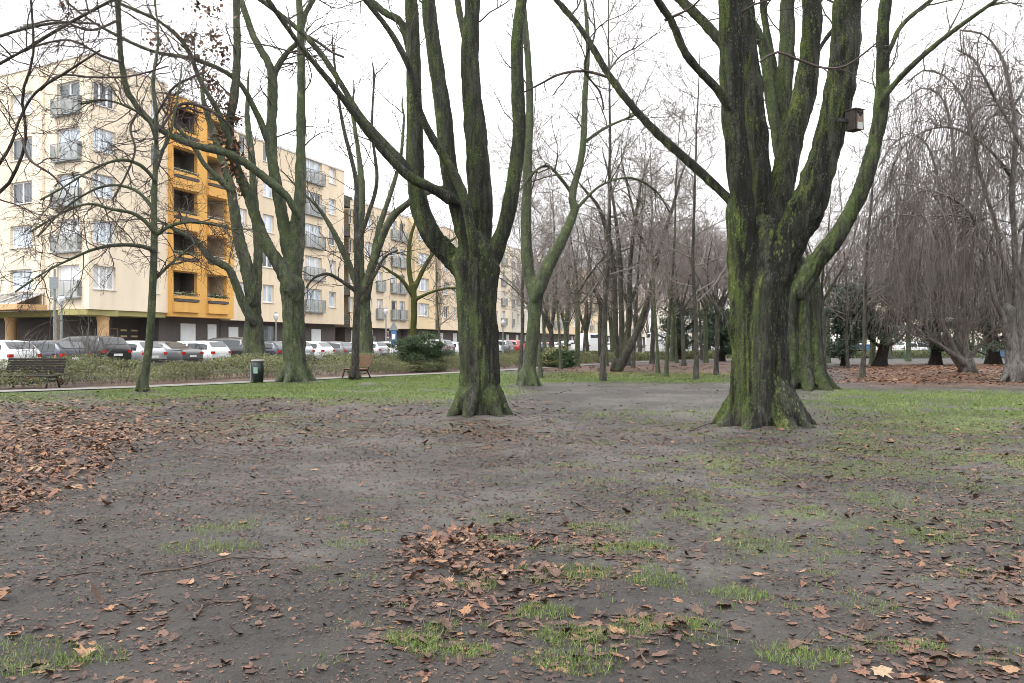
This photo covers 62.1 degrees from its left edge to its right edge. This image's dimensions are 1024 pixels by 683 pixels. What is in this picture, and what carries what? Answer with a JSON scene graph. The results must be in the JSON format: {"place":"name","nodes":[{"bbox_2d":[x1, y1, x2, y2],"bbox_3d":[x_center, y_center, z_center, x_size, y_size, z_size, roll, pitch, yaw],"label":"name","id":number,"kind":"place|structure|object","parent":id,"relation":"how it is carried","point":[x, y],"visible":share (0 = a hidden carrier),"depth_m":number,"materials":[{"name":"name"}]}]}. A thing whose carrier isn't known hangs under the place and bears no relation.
{"place":"outdoors","nodes":[
{"label":"outdoors","id":0,"kind":"place"},
{"bbox_2d":[1,349,644,379],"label":"street","id":1,"kind":"structure","parent":0,"point":[190,368],"depth_m":46.52,"materials":[{"name":"asphalt"}]},
{"bbox_2d":[0,340,41,374],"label":"parked car","id":2,"kind":"object","parent":1,"relation":"on","point":[7,351],"visible":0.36,"depth_m":37.27,"materials":[{"name":"white paint"}]},
{"bbox_2d":[4,340,90,373],"bbox_3d":[-22.466,0.724,40.748,4.420,1.586,2.139,0,0,21],"label":"parked car","id":3,"kind":"object","parent":1,"relation":"on","point":[56,348],"visible":0.21,"depth_m":39.62,"materials":[{"name":"grey paint"}]},
{"bbox_2d":[60,336,131,371],"bbox_3d":[-21.970,0.613,43.376,4.946,1.816,2.236,0,0,20],"label":"parked car","id":4,"kind":"object","parent":1,"relation":"on","point":[122,349],"visible":0.2,"depth_m":42.46,"materials":[{"name":"black paint"}]},
{"bbox_2d":[96,340,167,369],"bbox_3d":[-20.933,0.733,45.817,4.420,1.586,2.139,0,0,20],"label":"parked car","id":5,"kind":"object","parent":1,"relation":"on","point":[137,348],"visible":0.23,"depth_m":44.88,"materials":[{"name":"silver paint"}]},
{"bbox_2d":[124,341,203,366],"bbox_3d":[-20.160,0.759,48.345,4.946,1.544,2.178,0,0,18],"label":"parked car","id":6,"kind":"object","parent":1,"relation":"on","point":[176,350],"visible":0.23,"depth_m":47.31,"materials":[{"name":"grey paint"}]},
{"bbox_2d":[160,341,231,366],"bbox_3d":[-19.462,0.742,51.013,4.998,1.586,2.178,0,0,18],"label":"parked car","id":7,"kind":"object","parent":1,"relation":"on","point":[212,349],"visible":0.23,"depth_m":49.89,"materials":[{"name":"white paint"}]},
{"bbox_2d":[206,337,243,364],"bbox_3d":[-18.326,0.632,53.769,4.946,1.816,2.236,0,0,18],"label":"parked car","id":8,"kind":"object","parent":1,"relation":"on","point":[234,345],"visible":0.11,"depth_m":52.48,"materials":[{"name":"white paint"}]},
{"bbox_2d":[240,341,281,364],"bbox_3d":[-16.826,0.752,56.289,4.420,1.586,2.139,0,0,18],"label":"parked car","id":9,"kind":"object","parent":1,"relation":"on","point":[273,347],"visible":0.09,"depth_m":55.03,"materials":[{"name":"grey paint"}]},
{"bbox_2d":[306,341,334,362],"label":"parked car","id":10,"kind":"object","parent":1,"relation":"on","point":[320,346],"visible":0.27,"depth_m":60.66,"materials":[{"name":"white paint"}]},
{"bbox_2d":[321,341,351,361],"bbox_3d":[-14.448,0.766,64.536,4.998,1.586,2.178,0,0,18],"label":"parked car","id":11,"kind":"object","parent":1,"relation":"on","point":[340,346],"visible":0.15,"depth_m":63.25,"materials":[{"name":"grey paint"}]},
{"bbox_2d":[0,358,868,391],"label":"path","id":12,"kind":"structure","parent":0,"point":[263,380],"depth_m":31.90,"materials":[{"name":"grey concrete"}]},
{"bbox_2d":[0,346,1023,682],"bbox_3d":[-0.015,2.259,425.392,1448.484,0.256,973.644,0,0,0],"label":"ground","id":13,"kind":"structure","parent":0,"point":[282,644],"depth_m":6.92,"materials":[{"name":"soil"}]},
{"bbox_2d":[0,358,65,388],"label":"park bench","id":14,"kind":"object","parent":13,"relation":"on","point":[59,363],"visible":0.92,"depth_m":29.41,"materials":[{"name":"wood"}]},
{"bbox_2d":[49,269,57,339],"bbox_3d":[-23.951,-1.062,44.478,0.440,5.500,0.152,0,0,0],"label":"signpost","id":15,"kind":"object","parent":13,"relation":"on","point":[53,282],"visible":0.76,"depth_m":44.46,"materials":[{"name":"metal"}]},
{"bbox_2d":[0,51,168,340],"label":"apartment building","id":16,"kind":"structure","parent":13,"relation":"on","point":[121,304],"depth_m":56.22,"materials":[{"name":"beige paint"}]},
{"bbox_2d":[8,269,31,292],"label":"window","id":17,"kind":"structure","parent":16,"relation":"in","point":[20,273],"depth_m":57.38,"materials":[{"name":"white glass"}]},
{"bbox_2d":[9,181,31,205],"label":"window","id":18,"kind":"structure","parent":16,"relation":"in","point":[19,196],"depth_m":57.38,"materials":[{"name":"grey glass"}]},
{"bbox_2d":[9,137,31,162],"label":"window","id":19,"kind":"structure","parent":16,"relation":"in","point":[17,144],"depth_m":57.51,"materials":[{"name":"grey glass"}]},
{"bbox_2d":[10,93,31,118],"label":"window","id":20,"kind":"structure","parent":16,"relation":"in","point":[17,109],"depth_m":57.52,"materials":[{"name":"white glass"}]},
{"bbox_2d":[11,225,31,248],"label":"window","id":21,"kind":"structure","parent":16,"relation":"in","point":[17,241],"depth_m":57.48,"materials":[{"name":"white glass"}]},
{"bbox_2d":[56,265,79,297],"bbox_3d":[-28.556,-3.873,54.797,2.470,2.100,0.330,0,0,29],"label":"window","id":22,"kind":"structure","parent":16,"relation":"in","point":[67,272],"depth_m":55.02,"materials":[{"name":"white glass"}]},
{"bbox_2d":[59,219,79,251],"bbox_3d":[-28.556,-6.823,54.802,2.470,2.100,0.330,0,0,29],"label":"window","id":23,"kind":"structure","parent":16,"relation":"in","point":[63,248],"depth_m":55.02,"materials":[{"name":"white glass"}]},
{"bbox_2d":[59,173,79,204],"bbox_3d":[-28.496,-9.798,54.917,2.350,2.050,0.082,0,0,29],"label":"window","id":24,"kind":"structure","parent":16,"relation":"in","point":[63,194],"depth_m":55.08,"materials":[{"name":"white glass"}]},
{"bbox_2d":[59,127,79,159],"bbox_3d":[-28.556,-12.723,54.812,2.470,2.100,0.330,0,0,29],"label":"window","id":25,"kind":"structure","parent":16,"relation":"in","point":[73,134],"depth_m":55.04,"materials":[{"name":"white glass"}]},
{"bbox_2d":[59,81,79,113],"bbox_3d":[-28.496,-15.698,54.927,2.350,2.050,0.082,0,0,29],"label":"window","id":26,"kind":"structure","parent":16,"relation":"in","point":[66,103],"depth_m":55.05,"materials":[{"name":"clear glass"}]},
{"bbox_2d":[93,219,113,244],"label":"window","id":27,"kind":"structure","parent":16,"relation":"in","point":[100,237],"depth_m":55.01,"materials":[{"name":"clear glass"}]},
{"bbox_2d":[93,173,114,200],"bbox_3d":[-26.389,-9.978,54.949,0.330,1.550,1.970,0,0,19],"label":"window","id":28,"kind":"structure","parent":16,"relation":"in","point":[103,179],"depth_m":55.08,"materials":[{"name":"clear glass"}]},
{"bbox_2d":[93,127,115,155],"bbox_3d":[-26.389,-12.928,54.954,0.330,1.550,1.970,0,0,19],"label":"window","id":29,"kind":"structure","parent":16,"relation":"in","point":[107,133],"depth_m":55.01,"materials":[{"name":"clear glass"}]},
{"bbox_2d":[93,266,116,290],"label":"window","id":30,"kind":"structure","parent":16,"relation":"in","point":[97,270],"depth_m":55.02,"materials":[{"name":"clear glass"}]},
{"bbox_2d":[94,81,117,111],"bbox_3d":[-26.389,-15.878,54.959,0.330,1.550,1.970,0,0,19],"label":"window","id":31,"kind":"structure","parent":16,"relation":"in","point":[99,90],"depth_m":55.17,"materials":[{"name":"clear glass"}]},
{"bbox_2d":[57,309,120,374],"bbox_3d":[-18.372,0.066,36.705,2.737,3.126,3.277,0,0,-23],"label":"bare shrub","id":32,"kind":"object","parent":13,"relation":"on","point":[85,348],"visible":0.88,"depth_m":36.63,"materials":[{"name":"brown plant"}]},
{"bbox_2d":[0,0,204,239],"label":"tree","id":33,"kind":"object","parent":13,"relation":"on","point":[58,28],"visible":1,"depth_m":14.39,"materials":[{"name":"brown plant"}]},
{"bbox_2d":[0,0,267,391],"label":"tree","id":34,"kind":"object","parent":13,"relation":"on","point":[142,383],"visible":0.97,"depth_m":26.16,"materials":[{"name":"brown plant"}]},
{"bbox_2d":[0,0,372,382],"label":"tree","id":35,"kind":"object","parent":13,"relation":"on","point":[288,270],"visible":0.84,"depth_m":32.42,"materials":[{"name":"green plant"}]},
{"bbox_2d":[139,92,233,341],"bbox_3d":[-26.965,-7.981,64.842,9.513,19.390,6.950,0,0,19],"label":"loggia bay","id":36,"kind":"object","parent":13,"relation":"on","point":[198,310],"visible":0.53,"depth_m":63.04,"materials":[{"name":"orange paint"}]},
{"bbox_2d":[94,38,282,368],"bbox_3d":[-16.000,-7.512,44.899,6.218,18.515,9.295,0,0,28],"label":"tree","id":37,"kind":"object","parent":13,"relation":"on","point":[249,302],"visible":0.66,"depth_m":44.41,"materials":[{"name":"brown plant"}]},
{"bbox_2d":[140,554,291,574],"bbox_3d":[-2.101,1.567,6.063,1.016,0.041,0.194,0,0,-24],"label":"fallen stick","id":38,"kind":"object","parent":13,"relation":"on","point":[163,570],"visible":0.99,"depth_m":6.01,"materials":[{"name":"wood"}]},
{"bbox_2d":[250,360,264,382],"bbox_3d":[-9.844,1.156,32.934,0.500,0.905,0.496,0,0,-43],"label":"litter bin","id":39,"kind":"object","parent":13,"relation":"on","point":[256,371],"visible":0.94,"depth_m":32.76,"materials":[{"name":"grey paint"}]},
{"bbox_2d":[220,129,344,340],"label":"apartment building","id":40,"kind":"structure","parent":13,"relation":"on","point":[326,316],"depth_m":77.49,"materials":[{"name":"beige paint"}]},
{"bbox_2d":[305,288,319,311],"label":"window","id":41,"kind":"structure","parent":40,"relation":"in","point":[315,294],"depth_m":78.42,"materials":[{"name":"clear glass"}]},
{"bbox_2d":[305,256,319,279],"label":"window","id":42,"kind":"structure","parent":40,"relation":"in","point":[309,261],"depth_m":78.26,"materials":[{"name":"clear glass"}]},
{"bbox_2d":[305,223,319,247],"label":"window","id":43,"kind":"structure","parent":40,"relation":"in","point":[308,227],"depth_m":78.26,"materials":[{"name":"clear glass"}]},
{"bbox_2d":[0,350,600,387],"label":"groundcover shrubs","id":44,"kind":"object","parent":13,"relation":"on","point":[170,368],"visible":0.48,"depth_m":35.59,"materials":[{"name":"green plant"}]},
{"bbox_2d":[344,194,353,324],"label":"windows","id":45,"kind":"structure","parent":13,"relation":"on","point":[347,203],"depth_m":84.95,"materials":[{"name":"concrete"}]},
{"bbox_2d":[274,6,440,379],"bbox_3d":[-6.748,-6.594,35.204,6.942,16.601,4.867,0,0,28],"label":"tree","id":46,"kind":"object","parent":13,"relation":"on","point":[354,372],"visible":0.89,"depth_m":35.60,"materials":[{"name":"brown plant"}]},
{"bbox_2d":[342,355,373,377],"bbox_3d":[-6.723,1.101,36.918,0.884,1.024,1.750,0,0,-32],"label":"park bench","id":47,"kind":"object","parent":13,"relation":"on","point":[366,360],"visible":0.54,"depth_m":36.82,"materials":[{"name":"wood"}]},
{"bbox_2d":[252,61,467,367],"bbox_3d":[-8.325,-7.655,49.134,13.093,18.948,6.556,0,0,-17],"label":"tree","id":48,"kind":"object","parent":13,"relation":"on","point":[366,340],"visible":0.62,"depth_m":48.69,"materials":[{"name":"brown plant"}]},
{"bbox_2d":[206,0,533,417],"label":"tree","id":49,"kind":"object","parent":13,"relation":"on","point":[471,262],"visible":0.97,"depth_m":17.76,"materials":[{"name":"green plant"}]},
{"bbox_2d":[335,199,409,341],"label":"apartment building","id":50,"kind":"structure","parent":13,"relation":"on","point":[396,304],"depth_m":92.26,"materials":[{"name":"beige paint"}]},
{"bbox_2d":[364,167,457,338],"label":"tree","id":51,"kind":"object","parent":13,"relation":"on","point":[411,287],"visible":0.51,"depth_m":57.86,"materials":[{"name":"brown plant"}]},
{"bbox_2d":[387,330,443,372],"bbox_3d":[-5.346,0.556,44.837,2.992,2.555,2.966,0,0,41],"label":"evergreen shrub","id":52,"kind":"object","parent":13,"relation":"on","point":[409,349],"visible":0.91,"depth_m":44.78,"materials":[{"name":"green plant"}]},
{"bbox_2d":[401,217,434,339],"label":"apartment building","id":53,"kind":"structure","parent":13,"relation":"on","point":[423,304],"depth_m":99.69,"materials":[{"name":"beige paint"}]},
{"bbox_2d":[406,211,457,348],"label":"tree","id":54,"kind":"object","parent":13,"relation":"on","point":[438,315],"visible":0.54,"depth_m":62.16,"materials":[{"name":"brown plant"}]},
{"bbox_2d":[421,338,454,371],"bbox_3d":[-4.400,0.787,46.501,2.416,2.011,2.717,0,0,32],"label":"evergreen shrub","id":55,"kind":"object","parent":13,"relation":"on","point":[437,352],"visible":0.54,"depth_m":46.07,"materials":[{"name":"green plant"}]},
{"bbox_2d":[428,226,458,341],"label":"apartment building","id":56,"kind":"structure","parent":13,"relation":"on","point":[450,332],"depth_m":108.11,"materials":[{"name":"beige paint"}]},
{"bbox_2d":[496,245,511,339],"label":"apartment building","id":57,"kind":"structure","parent":13,"relation":"on","point":[503,313],"depth_m":126.49,"materials":[{"name":"beige paint"}]},
{"bbox_2d":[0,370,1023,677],"bbox_3d":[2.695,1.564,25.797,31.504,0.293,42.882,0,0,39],"label":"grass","id":58,"kind":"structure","parent":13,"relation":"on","point":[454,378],"depth_m":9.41,"materials":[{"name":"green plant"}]},
{"bbox_2d":[0,363,1023,682],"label":"fallen leaves","id":59,"kind":"object","parent":13,"relation":"on","point":[436,537],"depth_m":6.86,"materials":[{"name":"brown plant"}]},
{"bbox_2d":[506,246,542,340],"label":"apartment building","id":60,"kind":"structure","parent":13,"relation":"on","point":[515,334],"depth_m":133.70,"materials":[{"name":"beige paint"}]},
{"bbox_2d":[491,120,560,365],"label":"tree","id":61,"kind":"object","parent":13,"relation":"on","point":[520,243],"visible":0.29,"depth_m":58.42,"materials":[{"name":"brown plant"}]},
{"bbox_2d":[462,34,605,372],"bbox_3d":[0.968,-7.125,44.336,7.792,17.724,5.890,0,0,-5],"label":"tree","id":62,"kind":"object","parent":13,"relation":"on","point":[520,362],"visible":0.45,"depth_m":44.13,"materials":[{"name":"brown plant"}]},
{"bbox_2d":[493,153,585,347],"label":"tree","id":63,"kind":"object","parent":13,"relation":"on","point":[549,325],"visible":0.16,"depth_m":61.78,"materials":[{"name":"brown plant"}]},
{"bbox_2d":[486,102,602,377],"bbox_3d":[1.035,-4.495,38.476,5.307,12.411,6.067,0,0,-21],"label":"tree","id":64,"kind":"object","parent":13,"relation":"on","point":[540,371],"visible":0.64,"depth_m":38.18,"materials":[{"name":"brown plant"}]},
{"bbox_2d":[537,345,573,367],"bbox_3d":[2.695,0.995,54.050,2.502,1.625,2.539,0,0,0],"label":"evergreen shrub","id":65,"kind":"object","parent":13,"relation":"on","point":[548,360],"visible":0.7,"depth_m":53.61,"materials":[{"name":"green plant"}]},
{"bbox_2d":[540,258,575,341],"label":"apartment building","id":66,"kind":"structure","parent":13,"relation":"on","point":[571,329],"depth_m":155.42,"materials":[{"name":"paint"}]},
{"bbox_2d":[519,152,604,368],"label":"tree","id":67,"kind":"object","parent":13,"relation":"on","point":[559,335],"visible":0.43,"depth_m":50.18,"materials":[{"name":"brown plant"}]},
{"bbox_2d":[552,347,579,367],"bbox_3d":[3.422,1.060,52.495,1.919,1.406,1.575,0,0,21],"label":"evergreen shrub","id":68,"kind":"object","parent":13,"relation":"on","point":[568,360],"visible":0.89,"depth_m":52.29,"materials":[{"name":"green plant"}]},
{"bbox_2d":[532,192,602,350],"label":"tree","id":69,"kind":"object","parent":13,"relation":"on","point":[565,327],"visible":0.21,"depth_m":69.92,"materials":[{"name":"brown plant"}]},
{"bbox_2d":[533,188,615,350],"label":"tree","id":70,"kind":"object","parent":13,"relation":"on","point":[586,327],"visible":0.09,"depth_m":73.83,"materials":[{"name":"brown plant"}]},
{"bbox_2d":[480,0,685,386],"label":"tree","id":71,"kind":"object","parent":13,"relation":"on","point":[536,287],"visible":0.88,"depth_m":29.02,"materials":[{"name":"green plant"}]},
{"bbox_2d":[570,333,597,351],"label":"parked van","id":72,"kind":"object","parent":13,"relation":"on","point":[593,342],"visible":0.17,"depth_m":98.03,"materials":[{"name":"white paint"}]},
{"bbox_2d":[549,210,629,362],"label":"tree","id":73,"kind":"object","parent":13,"relation":"on","point":[599,321],"visible":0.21,"depth_m":65.78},
{"bbox_2d":[561,171,624,350],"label":"tree","id":74,"kind":"object","parent":13,"relation":"on","point":[593,260],"visible":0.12,"depth_m":77.87,"materials":[{"name":"plant"}]},
{"bbox_2d":[535,187,655,366],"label":"tree","id":75,"kind":"object","parent":13,"relation":"on","point":[577,337],"visible":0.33,"depth_m":55.83,"materials":[{"name":"brown plant"}]},
{"bbox_2d":[566,172,647,365],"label":"tree","id":76,"kind":"object","parent":13,"relation":"on","point":[607,359],"visible":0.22,"depth_m":60.23,"materials":[{"name":"brown plant"}]},
{"bbox_2d":[574,211,642,353],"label":"tree","id":77,"kind":"object","parent":13,"relation":"on","point":[610,319],"visible":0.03,"depth_m":79.92,"materials":[{"name":"brown plant"}]},
{"bbox_2d":[532,0,687,380],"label":"tree","id":78,"kind":"object","parent":13,"relation":"on","point":[602,374],"visible":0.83,"depth_m":33.70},
{"bbox_2d":[573,202,666,365],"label":"tree","id":79,"kind":"object","parent":13,"relation":"on","point":[625,298],"visible":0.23,"depth_m":59.59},
{"bbox_2d":[533,109,726,371],"bbox_3d":[6.232,-5.575,46.588,11.013,14.775,7.756,0,0,0],"label":"tree","id":80,"kind":"object","parent":13,"relation":"on","point":[624,341],"visible":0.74,"depth_m":46.00,"materials":[{"name":"brown plant"}]},
{"bbox_2d":[579,205,690,351],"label":"tree","id":81,"kind":"object","parent":13,"relation":"on","point":[640,342],"visible":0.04,"depth_m":86.11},
{"bbox_2d":[596,92,690,367],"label":"tree","id":82,"kind":"object","parent":13,"relation":"on","point":[633,363],"visible":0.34,"depth_m":51.89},
{"bbox_2d":[600,200,709,363],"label":"tree","id":83,"kind":"object","parent":13,"relation":"on","point":[652,353],"visible":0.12,"depth_m":63.88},
{"bbox_2d":[600,112,712,372],"bbox_3d":[7.552,-5.203,44.608,5.931,13.872,6.781,0,0,8],"label":"tree","id":84,"kind":"object","parent":13,"relation":"on","point":[657,369],"visible":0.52,"depth_m":44.16,"materials":[{"name":"brown plant"}]},
{"bbox_2d":[606,82,721,376],"bbox_3d":[7.253,-4.997,38.937,5.744,13.433,6.567,0,0,-1],"label":"tree","id":85,"kind":"object","parent":13,"relation":"on","point":[666,364],"visible":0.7,"depth_m":38.89,"materials":[{"name":"brown plant"}]},
{"bbox_2d":[618,159,722,362],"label":"tree","id":86,"kind":"object","parent":13,"relation":"on","point":[675,335],"visible":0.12,"depth_m":65.90,"materials":[{"name":"brown plant"}]},
{"bbox_2d":[649,294,701,359],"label":"yew tree","id":87,"kind":"object","parent":13,"relation":"on","point":[678,328],"visible":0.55,"depth_m":79.78,"materials":[{"name":"green plant"}]},
{"bbox_2d":[623,210,727,362],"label":"tree","id":88,"kind":"object","parent":13,"relation":"on","point":[705,338],"visible":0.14,"depth_m":65.85,"materials":[{"name":"brown plant"}]},
{"bbox_2d":[636,200,726,360],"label":"tree","id":89,"kind":"object","parent":13,"relation":"on","point":[672,348],"visible":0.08,"depth_m":71.85,"materials":[{"name":"brown plant"}]},
{"bbox_2d":[643,203,726,365],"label":"tree","id":90,"kind":"object","parent":13,"relation":"on","point":[683,351],"visible":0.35,"depth_m":57.88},
{"bbox_2d":[654,134,726,359],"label":"tree","id":91,"kind":"object","parent":13,"relation":"on","point":[701,346],"visible":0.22,"depth_m":76.00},
{"bbox_2d":[657,203,728,374],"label":"tree","id":92,"kind":"object","parent":13,"relation":"on","point":[716,350],"visible":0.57,"depth_m":41.45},
{"bbox_2d":[616,0,778,379],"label":"tree","id":93,"kind":"object","parent":13,"relation":"on","point":[696,334],"visible":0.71,"depth_m":37.07,"materials":[{"name":"brown plant"}]},
{"bbox_2d":[697,306,731,360],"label":"yew tree","id":94,"kind":"object","parent":13,"relation":"on","point":[724,342],"visible":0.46,"depth_m":71.73,"materials":[{"name":"green plant"}]},
{"bbox_2d":[524,0,906,429],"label":"tree","id":95,"kind":"object","parent":13,"relation":"on","point":[773,221],"visible":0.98,"depth_m":14.65,"materials":[{"name":"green plant"}]},
{"bbox_2d":[838,107,864,132],"bbox_3d":[5.695,-3.735,14.306,0.413,0.354,0.245,0,0,-28],"label":"nest box","id":96,"kind":"object","parent":95,"relation":"hanging from","point":[853,120],"visible":1,"depth_m":14.28,"materials":[{"name":"wood"}]},
{"bbox_2d":[537,349,981,362],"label":"hedge","id":97,"kind":"object","parent":13,"relation":"on","point":[644,357],"visible":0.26,"depth_m":83.39,"materials":[{"name":"green plant"}]},
{"bbox_2d":[797,133,888,367],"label":"tree","id":98,"kind":"object","parent":13,"relation":"on","point":[846,328],"visible":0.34,"depth_m":53.73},
{"bbox_2d":[803,165,883,368],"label":"tree","id":99,"kind":"object","parent":13,"relation":"on","point":[822,283],"visible":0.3,"depth_m":51.65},
{"bbox_2d":[668,0,1023,391],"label":"tree","id":100,"kind":"object","parent":13,"relation":"on","point":[809,372],"visible":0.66,"depth_m":26.45,"materials":[{"name":"green plant"}]},
{"bbox_2d":[804,206,890,362],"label":"tree","id":101,"kind":"object","parent":13,"relation":"on","point":[827,334],"visible":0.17,"depth_m":65.87,"materials":[{"name":"brown plant"}]},
{"bbox_2d":[825,264,885,365],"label":"conifer","id":102,"kind":"object","parent":13,"relation":"on","point":[832,349],"visible":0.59,"depth_m":57.31,"materials":[{"name":"green plant"}]},
{"bbox_2d":[810,0,970,377],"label":"tree","id":103,"kind":"object","parent":13,"relation":"on","point":[862,372],"visible":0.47,"depth_m":37.51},
{"bbox_2d":[851,273,934,366],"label":"yew tree","id":104,"kind":"object","parent":13,"relation":"on","point":[880,358],"visible":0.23,"depth_m":56.58,"materials":[{"name":"green plant"}]},
{"bbox_2d":[835,200,969,363],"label":"tree","id":105,"kind":"object","parent":13,"relation":"on","point":[872,353],"visible":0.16,"depth_m":61.87,"materials":[{"name":"brown plant"}]},
{"bbox_2d":[823,0,1023,381],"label":"weeping tree","id":106,"kind":"object","parent":13,"relation":"on","point":[1010,312],"visible":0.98,"depth_m":33.26,"materials":[{"name":"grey plant"}]},
{"bbox_2d":[823,61,1023,372],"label":"weeping tree","id":107,"kind":"object","parent":13,"relation":"on","point":[963,360],"visible":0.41,"depth_m":43.35,"materials":[{"name":"grey plant"}]},
{"bbox_2d":[887,256,1004,364],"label":"yew tree","id":108,"kind":"object","parent":13,"relation":"on","point":[935,358],"visible":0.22,"depth_m":59.62,"materials":[{"name":"green plant"}]},
{"bbox_2d":[947,263,1012,363],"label":"yew tree","id":109,"kind":"object","parent":13,"relation":"on","point":[994,358],"visible":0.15,"depth_m":61.60,"materials":[{"name":"green plant"}]},
{"bbox_2d":[0,0,1023,343],"label":"sky","id":110,"kind":"structure","parent":0,"point":[549,40],"materials":[{"name":"white"}]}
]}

